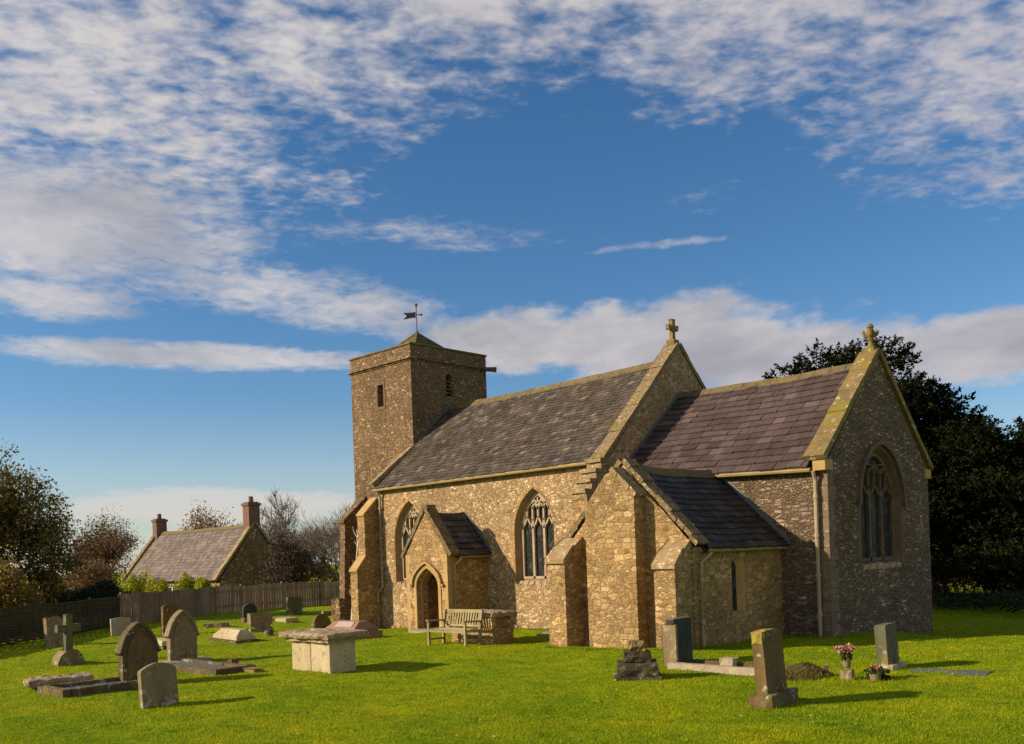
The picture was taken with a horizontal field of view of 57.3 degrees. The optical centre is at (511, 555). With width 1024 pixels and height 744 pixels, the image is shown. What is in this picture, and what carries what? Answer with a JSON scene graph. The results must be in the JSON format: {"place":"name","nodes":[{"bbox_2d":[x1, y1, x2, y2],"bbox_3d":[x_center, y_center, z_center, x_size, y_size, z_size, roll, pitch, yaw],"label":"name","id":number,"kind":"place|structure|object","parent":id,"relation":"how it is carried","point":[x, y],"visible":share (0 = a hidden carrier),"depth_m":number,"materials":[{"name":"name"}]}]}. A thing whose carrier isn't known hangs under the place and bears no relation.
{"place":"outdoors","nodes":[
{"label":"outdoors","id":0,"kind":"place"},
{"bbox_2d":[0,565,1023,743],"bbox_3d":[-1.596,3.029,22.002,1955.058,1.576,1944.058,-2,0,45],"label":"ground","id":1,"kind":"structure","parent":0,"point":[425,674],"depth_m":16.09,"materials":[{"name":"green plant"}]},
{"bbox_2d":[2,554,46,601],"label":"autumn tree","id":2,"kind":"object","parent":1,"relation":"on","point":[16,562],"visible":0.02,"depth_m":40.83,"materials":[{"name":"brown plant"}]},
{"bbox_2d":[0,544,59,631],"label":"autumn tree","id":3,"kind":"object","parent":1,"relation":"on","point":[13,593],"visible":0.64,"depth_m":37.25,"materials":[{"name":"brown plant"}]},
{"bbox_2d":[14,557,77,617],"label":"autumn tree","id":4,"kind":"object","parent":1,"relation":"on","point":[45,583],"visible":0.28,"depth_m":42.79,"materials":[{"name":"brown plant"}]},
{"bbox_2d":[43,615,62,647],"bbox_3d":[-14.358,2.537,29.392,0.170,1.291,0.682,-12,-5,29],"label":"headstone","id":5,"kind":"object","parent":1,"relation":"on","point":[51,638],"visible":0.62,"depth_m":29.29,"materials":[{"name":"grey stone"}]},
{"bbox_2d":[0,438,112,586],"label":"half bare tree","id":6,"kind":"object","parent":1,"relation":"on","point":[45,535],"visible":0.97,"depth_m":41.71,"materials":[{"name":"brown plant"}]},
{"bbox_2d":[23,671,93,690],"bbox_3d":[-9.117,2.689,18.853,1.242,0.546,0.781,-2,0,-33],"label":"ledger stone","id":7,"kind":"object","parent":1,"relation":"on","point":[33,682],"visible":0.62,"depth_m":18.63,"materials":[{"name":"beige stone"}]},
{"bbox_2d":[0,594,120,646],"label":"hurdle fence","id":8,"kind":"object","parent":1,"relation":"on","point":[24,622],"visible":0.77,"depth_m":32.89,"materials":[{"name":"brown wood"}]},
{"bbox_2d":[51,613,84,665],"bbox_3d":[-11.106,2.261,23.439,0.378,1.594,0.738,1,2,40],"label":"cross headstone","id":9,"kind":"object","parent":1,"relation":"on","point":[67,654],"visible":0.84,"depth_m":23.36,"materials":[{"name":"stone"}]},
{"bbox_2d":[59,562,90,591],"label":"autumn tree","id":10,"kind":"object","parent":1,"relation":"on","point":[67,581],"visible":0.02,"depth_m":71.68,"materials":[{"name":"brown plant"}]},
{"bbox_2d":[37,676,137,697],"bbox_3d":[-8.049,2.685,18.022,1.188,0.487,1.618,-2,0,43],"label":"kerbed grave","id":11,"kind":"object","parent":1,"relation":"on","point":[86,687],"visible":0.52,"depth_m":17.76,"materials":[{"name":"grey stone"}]},
{"bbox_2d":[60,557,126,598],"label":"russet bush","id":12,"kind":"object","parent":1,"relation":"on","point":[105,573],"visible":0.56,"depth_m":54.76,"materials":[{"name":"brown plant"}]},
{"bbox_2d":[52,580,134,619],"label":"clipped hedge","id":13,"kind":"object","parent":1,"relation":"on","point":[107,589],"visible":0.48,"depth_m":42.96,"materials":[{"name":"green plant"}]},
{"bbox_2d":[53,497,143,581],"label":"autumn tree","id":14,"kind":"object","parent":1,"relation":"on","point":[114,548],"visible":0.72,"depth_m":78.17,"materials":[{"name":"brown plant"}]},
{"bbox_2d":[110,617,130,636],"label":"headstone","id":15,"kind":"object","parent":1,"relation":"on","point":[119,626],"visible":0.56,"depth_m":32.31,"materials":[{"name":"stone"}]},
{"bbox_2d":[120,571,149,593],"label":"lime shrub","id":16,"kind":"object","parent":1,"relation":"on","point":[132,583],"visible":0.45,"depth_m":67.80,"materials":[{"name":"green plant"}]},
{"bbox_2d":[113,622,161,680],"bbox_3d":[-7.586,2.188,19.034,0.260,1.679,0.924,-3,-1,41],"label":"headstone","id":17,"kind":"object","parent":1,"relation":"on","point":[138,648],"visible":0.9,"depth_m":18.91,"materials":[{"name":"grey stone"}]},
{"bbox_2d":[144,576,168,592],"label":"lime shrub","id":18,"kind":"object","parent":1,"relation":"on","point":[158,586],"visible":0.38,"depth_m":65.38,"materials":[{"name":"green plant"}]},
{"bbox_2d":[137,662,178,708],"bbox_3d":[-5.965,2.391,15.919,0.229,1.147,0.667,-5,0,39],"label":"headstone","id":19,"kind":"object","parent":1,"relation":"on","point":[157,684],"visible":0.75,"depth_m":15.90,"materials":[{"name":"stone"}]},
{"bbox_2d":[157,638,165,649],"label":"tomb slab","id":20,"kind":"structure","parent":1,"relation":"on","point":[162,643],"depth_m":26.89,"materials":[{"name":"stone"}]},
{"bbox_2d":[161,604,180,634],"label":"headstone","id":21,"kind":"object","parent":1,"relation":"on","point":[168,611],"visible":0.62,"depth_m":32.94,"materials":[{"name":"beige stone"}]},
{"bbox_2d":[173,572,194,589],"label":"lime shrub","id":22,"kind":"object","parent":1,"relation":"on","point":[183,583],"visible":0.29,"depth_m":62.84,"materials":[{"name":"green plant"}]},
{"bbox_2d":[158,610,211,662],"bbox_3d":[-8.012,2.183,22.870,0.520,1.700,1.255,-1,1,42],"label":"headstone","id":23,"kind":"object","parent":1,"relation":"on","point":[182,633],"visible":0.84,"depth_m":22.83,"materials":[{"name":"stone"}]},
{"bbox_2d":[56,563,339,592],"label":"field hedgerow","id":24,"kind":"object","parent":1,"relation":"on","point":[323,578],"visible":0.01,"depth_m":105.44,"materials":[{"name":"brown plant"}]},
{"bbox_2d":[194,576,211,588],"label":"lime shrub","id":25,"kind":"object","parent":1,"relation":"on","point":[200,582],"visible":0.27,"depth_m":60.90,"materials":[{"name":"green plant"}]},
{"bbox_2d":[120,496,288,610],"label":"cottage","id":26,"kind":"structure","parent":1,"relation":"on","point":[223,556],"depth_m":65.32,"materials":[{"name":"stone"}]},
{"bbox_2d":[177,500,239,530],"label":"tree","id":27,"kind":"object","parent":1,"relation":"on","point":[208,523],"visible":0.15,"depth_m":94.01,"materials":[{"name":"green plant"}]},
{"bbox_2d":[168,658,255,674],"bbox_3d":[-7.019,2.663,21.160,2.927,0.448,1.009,-2,0,42],"label":"kerbed grave","id":28,"kind":"object","parent":1,"relation":"on","point":[189,665],"visible":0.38,"depth_m":20.71,"materials":[{"name":"grey stone"}]},
{"bbox_2d":[204,622,229,627],"bbox_3d":[-11.369,2.729,36.026,0.916,0.295,0.529,-2,0,-5],"label":"ledger stone","id":29,"kind":"object","parent":1,"relation":"on","point":[216,624],"visible":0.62,"depth_m":35.80,"materials":[{"name":"grey stone"}]},
{"bbox_2d":[119,580,339,622],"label":"board fence","id":30,"kind":"object","parent":1,"relation":"on","point":[215,599],"visible":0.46,"depth_m":46.72,"materials":[{"name":"brown wood"}]},
{"bbox_2d":[209,627,259,643],"bbox_3d":[-8.502,2.578,28.685,1.560,0.670,0.874,1,2,42],"label":"coped tomb","id":31,"kind":"object","parent":1,"relation":"on","point":[233,635],"visible":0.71,"depth_m":28.36,"materials":[{"name":"stone"}]},
{"bbox_2d":[240,603,256,622],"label":"headstone","id":32,"kind":"object","parent":1,"relation":"on","point":[249,608],"visible":0.56,"depth_m":38.08,"materials":[{"name":"stone"}]},
{"bbox_2d":[246,612,273,632],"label":"headstone","id":33,"kind":"object","parent":1,"relation":"on","point":[259,622],"visible":0.82,"depth_m":33.05,"materials":[{"name":"grey stone"}]},
{"bbox_2d":[263,629,273,635],"bbox_3d":[-8.024,2.608,30.899,0.330,0.320,0.335,-2,0,45],"label":"boulder","id":34,"kind":"object","parent":1,"relation":"on","point":[268,632],"visible":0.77,"depth_m":30.78,"materials":[{"name":"beige stone"}]},
{"bbox_2d":[272,617,297,622],"bbox_3d":[-9.332,2.683,38.367,1.032,0.295,0.706,-2,0,35],"label":"ledger stone","id":35,"kind":"object","parent":1,"relation":"on","point":[286,619],"visible":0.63,"depth_m":38.05,"materials":[{"name":"beige stone"}]},
{"bbox_2d":[250,528,330,596],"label":"bushy tree","id":36,"kind":"object","parent":1,"relation":"on","point":[286,559],"visible":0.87,"depth_m":60.65,"materials":[{"name":"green plant"}]},
{"bbox_2d":[256,487,330,580],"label":"bare tree","id":37,"kind":"object","parent":1,"relation":"on","point":[276,525],"visible":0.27,"depth_m":74.56,"materials":[{"name":"plant"}]},
{"bbox_2d":[286,597,301,614],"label":"headstone","id":38,"kind":"object","parent":1,"relation":"on","point":[293,605],"visible":0.72,"depth_m":42.20,"materials":[{"name":"stone"}]},
{"bbox_2d":[311,614,330,627],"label":"headstone","id":39,"kind":"object","parent":1,"relation":"on","point":[320,621],"visible":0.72,"depth_m":32.05,"materials":[{"name":"brown stone"}]},
{"bbox_2d":[288,498,354,581],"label":"bare tree","id":40,"kind":"object","parent":1,"relation":"on","point":[321,550],"visible":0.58,"depth_m":62.20,"materials":[{"name":"plant"}]},
{"bbox_2d":[278,628,369,673],"bbox_3d":[-4.039,2.171,20.095,1.862,1.137,1.119,-2,0,43],"label":"chest tomb","id":41,"kind":"object","parent":1,"relation":"on","point":[328,650],"visible":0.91,"depth_m":19.71,"materials":[{"name":"stone"}]},
{"bbox_2d":[321,610,330,615],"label":"sleeper edging","id":42,"kind":"object","parent":1,"relation":"on","point":[327,613],"visible":0.12,"depth_m":41.28,"materials":[{"name":"brown wood"}]},
{"bbox_2d":[316,505,347,571],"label":"bare tree","id":43,"kind":"object","parent":1,"relation":"on","point":[335,533],"visible":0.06,"depth_m":60.08,"materials":[{"name":"brown plant"}]},
{"bbox_2d":[349,527,358,619],"bbox_3d":[-5.947,0.814,35.833,0.400,3.988,1.109,-2,0,-30],"label":"climbing vine","id":44,"kind":"object","parent":1,"relation":"on","point":[357,552],"visible":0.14,"depth_m":35.58,"materials":[{"name":"green plant"}]},
{"bbox_2d":[326,620,382,638],"bbox_3d":[-4.936,2.423,28.879,1.710,0.810,1.114,-2,0,43],"label":"coped tomb","id":45,"kind":"object","parent":1,"relation":"on","point":[373,630],"visible":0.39,"depth_m":28.50,"materials":[{"name":"pink stone"}]},
{"bbox_2d":[426,609,483,645],"bbox_3d":[-1.515,1.947,24.965,1.525,0.977,0.743,-2,0,44],"label":"garden bench","id":46,"kind":"object","parent":1,"relation":"on","point":[464,630],"visible":0.94,"depth_m":25.01,"materials":[{"name":"brown wood"}]},
{"bbox_2d":[447,609,517,643],"bbox_3d":[-0.802,2.083,25.631,1.904,1.192,1.010,-2,0,45],"label":"chest tomb","id":47,"kind":"object","parent":1,"relation":"on","point":[497,628],"visible":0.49,"depth_m":25.07,"materials":[{"name":"beige stone"}]},
{"bbox_2d":[537,632,549,636],"bbox_3d":[1.255,2.286,26.330,0.990,0.212,0.602,-2,0,45],"label":"ledger stone","id":48,"kind":"object","parent":1,"relation":"on","point":[545,634],"visible":0.12,"depth_m":26.37,"materials":[{"name":"grey stone"}]},
{"bbox_2d":[331,303,933,649],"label":"church","id":49,"kind":"structure","parent":1,"relation":"on","point":[620,508],"depth_m":26.72,"materials":[{"name":"brown stone"}]},
{"bbox_2d":[395,501,418,586],"bbox_3d":[-3.545,-0.408,33.729,1.720,3.095,0.408,-2,0,45],"label":"window","id":50,"kind":"structure","parent":49,"relation":"in","point":[408,515],"depth_m":34.20,"materials":[{"name":"stone"}]},
{"bbox_2d":[515,488,554,586],"bbox_3d":[0.808,-0.561,29.416,1.720,3.098,0.406,-2,0,45],"label":"window","id":51,"kind":"structure","parent":49,"relation":"in","point":[534,524],"depth_m":29.62,"materials":[{"name":"stone"}]},
{"bbox_2d":[726,555,749,613],"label":"lancet window","id":52,"kind":"structure","parent":49,"relation":"in","point":[738,589],"depth_m":22.74,"materials":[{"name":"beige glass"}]},
{"bbox_2d":[855,441,907,569],"bbox_3d":[9.883,-1.350,25.349,0.410,3.466,3.120,-2,0,45],"label":"window","id":53,"kind":"structure","parent":49,"relation":"in","point":[874,495],"depth_m":25.54,"materials":[{"name":"beige glass"}]},
{"bbox_2d":[614,640,662,680],"bbox_3d":[2.280,1.994,17.071,0.900,0.909,0.907,-2,0,7],"label":"stepped monument","id":54,"kind":"object","parent":1,"relation":"on","point":[637,662],"visible":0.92,"depth_m":16.75,"materials":[{"name":"stone"}]},
{"bbox_2d":[661,616,692,665],"bbox_3d":[3.395,1.879,19.015,0.312,1.229,0.818,-3,-1,39],"label":"headstone","id":55,"kind":"object","parent":1,"relation":"on","point":[677,639],"visible":0.79,"depth_m":18.82,"materials":[{"name":"stone"}]},
{"bbox_2d":[719,657,738,665],"bbox_3d":[4.224,2.139,18.249,0.311,0.316,0.265,-2,0,40],"label":"grave vase block","id":56,"kind":"object","parent":1,"relation":"on","point":[729,661],"depth_m":18.15,"materials":[{"name":"stone"}]},
{"bbox_2d":[667,659,795,675],"bbox_3d":[4.278,2.216,17.781,2.497,0.339,1.013,-2,0,44],"label":"kerbed grave","id":57,"kind":"object","parent":1,"relation":"on","point":[740,668],"visible":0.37,"depth_m":17.74,"materials":[{"name":"stone"}]},
{"bbox_2d":[748,628,798,708],"bbox_3d":[3.840,1.785,13.900,0.426,1.392,0.919,-7,-2,41],"label":"headstone","id":58,"kind":"object","parent":1,"relation":"on","point":[773,691],"visible":0.82,"depth_m":13.70,"materials":[{"name":"grey stone"}]},
{"bbox_2d":[785,661,837,680],"bbox_3d":[5.113,2.084,16.373,1.067,0.511,1.068,-2,0,45],"label":"grass heap","id":59,"kind":"object","parent":1,"relation":"on","point":[802,670],"depth_m":16.13,"materials":[{"name":"green plant"}]},
{"bbox_2d":[823,664,829,677],"bbox_3d":[5.340,1.989,15.887,0.122,0.296,0.161,-2,0,78],"label":"flower posy","id":60,"kind":"object","parent":1,"relation":"on","point":[825,667],"visible":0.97,"depth_m":15.88,"materials":[{"name":"pink plant"}]},
{"bbox_2d":[833,642,855,679],"bbox_3d":[5.663,1.819,15.833,0.471,0.682,0.324,-2,0,-36],"label":"flower vase","id":61,"kind":"object","parent":1,"relation":"on","point":[845,651],"visible":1,"depth_m":15.77,"materials":[{"name":"pink plant"}]},
{"bbox_2d":[863,664,890,681],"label":"flower pots","id":62,"kind":"object","parent":1,"relation":"on","point":[876,672],"visible":0.95,"depth_m":15.61,"materials":[{"name":"pink stone"}]},
{"bbox_2d":[761,334,1009,551],"bbox_3d":[16.102,-3.675,40.821,10.813,11.996,10.307,-2,0,45],"label":"cedar tree","id":63,"kind":"object","parent":1,"relation":"on","point":[926,401],"visible":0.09,"depth_m":39.52,"materials":[{"name":"green plant"}]},
{"bbox_2d":[871,622,906,669],"bbox_3d":[7.018,1.781,17.483,0.428,1.023,0.758,-6,-3,42],"label":"headstone","id":64,"kind":"object","parent":1,"relation":"on","point":[886,645],"visible":0.72,"depth_m":17.32,"materials":[{"name":"stone"}]},
{"bbox_2d":[909,668,992,675],"bbox_3d":[7.748,2.122,16.615,1.291,0.141,0.680,-2,0,42],"label":"ledger stone","id":65,"kind":"object","parent":1,"relation":"on","point":[974,672],"visible":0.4,"depth_m":16.56,"materials":[{"name":"grey stone"}]},
{"bbox_2d":[914,403,1003,592],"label":"yew tree","id":66,"kind":"object","parent":1,"relation":"on","point":[990,417],"visible":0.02,"depth_m":40.02,"materials":[{"name":"green plant"}]},
{"bbox_2d":[931,553,990,594],"bbox_3d":[18.590,0.994,38.907,2.887,2.242,2.584,-2,0,45],"label":"pink shrub","id":67,"kind":"object","parent":1,"relation":"on","point":[965,580],"visible":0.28,"depth_m":38.66,"materials":[{"name":"green plant"}]},
{"bbox_2d":[925,414,1023,592],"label":"cedar tree","id":68,"kind":"object","parent":1,"relation":"on","point":[990,456],"visible":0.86,"depth_m":36.84,"materials":[{"name":"green plant"}]},
{"bbox_2d":[932,588,1023,611],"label":"dark hedge","id":69,"kind":"object","parent":1,"relation":"on","point":[1000,598],"visible":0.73,"depth_m":33.66,"materials":[{"name":"green plant"}]},
{"bbox_2d":[969,562,1023,593],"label":"laurel bush","id":70,"kind":"object","parent":1,"relation":"on","point":[997,581],"visible":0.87,"depth_m":37.09,"materials":[{"name":"green plant"}]},
{"bbox_2d":[0,0,1023,574],"label":"sky","id":71,"kind":"structure","parent":0,"point":[210,209],"materials":[{"name":"blue"}]},
{"bbox_2d":[3,631,1023,743],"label":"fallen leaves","id":72,"kind":"object","parent":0,"point":[740,715],"depth_m":20.01,"materials":[{"name":"brown plant"}]}
]}

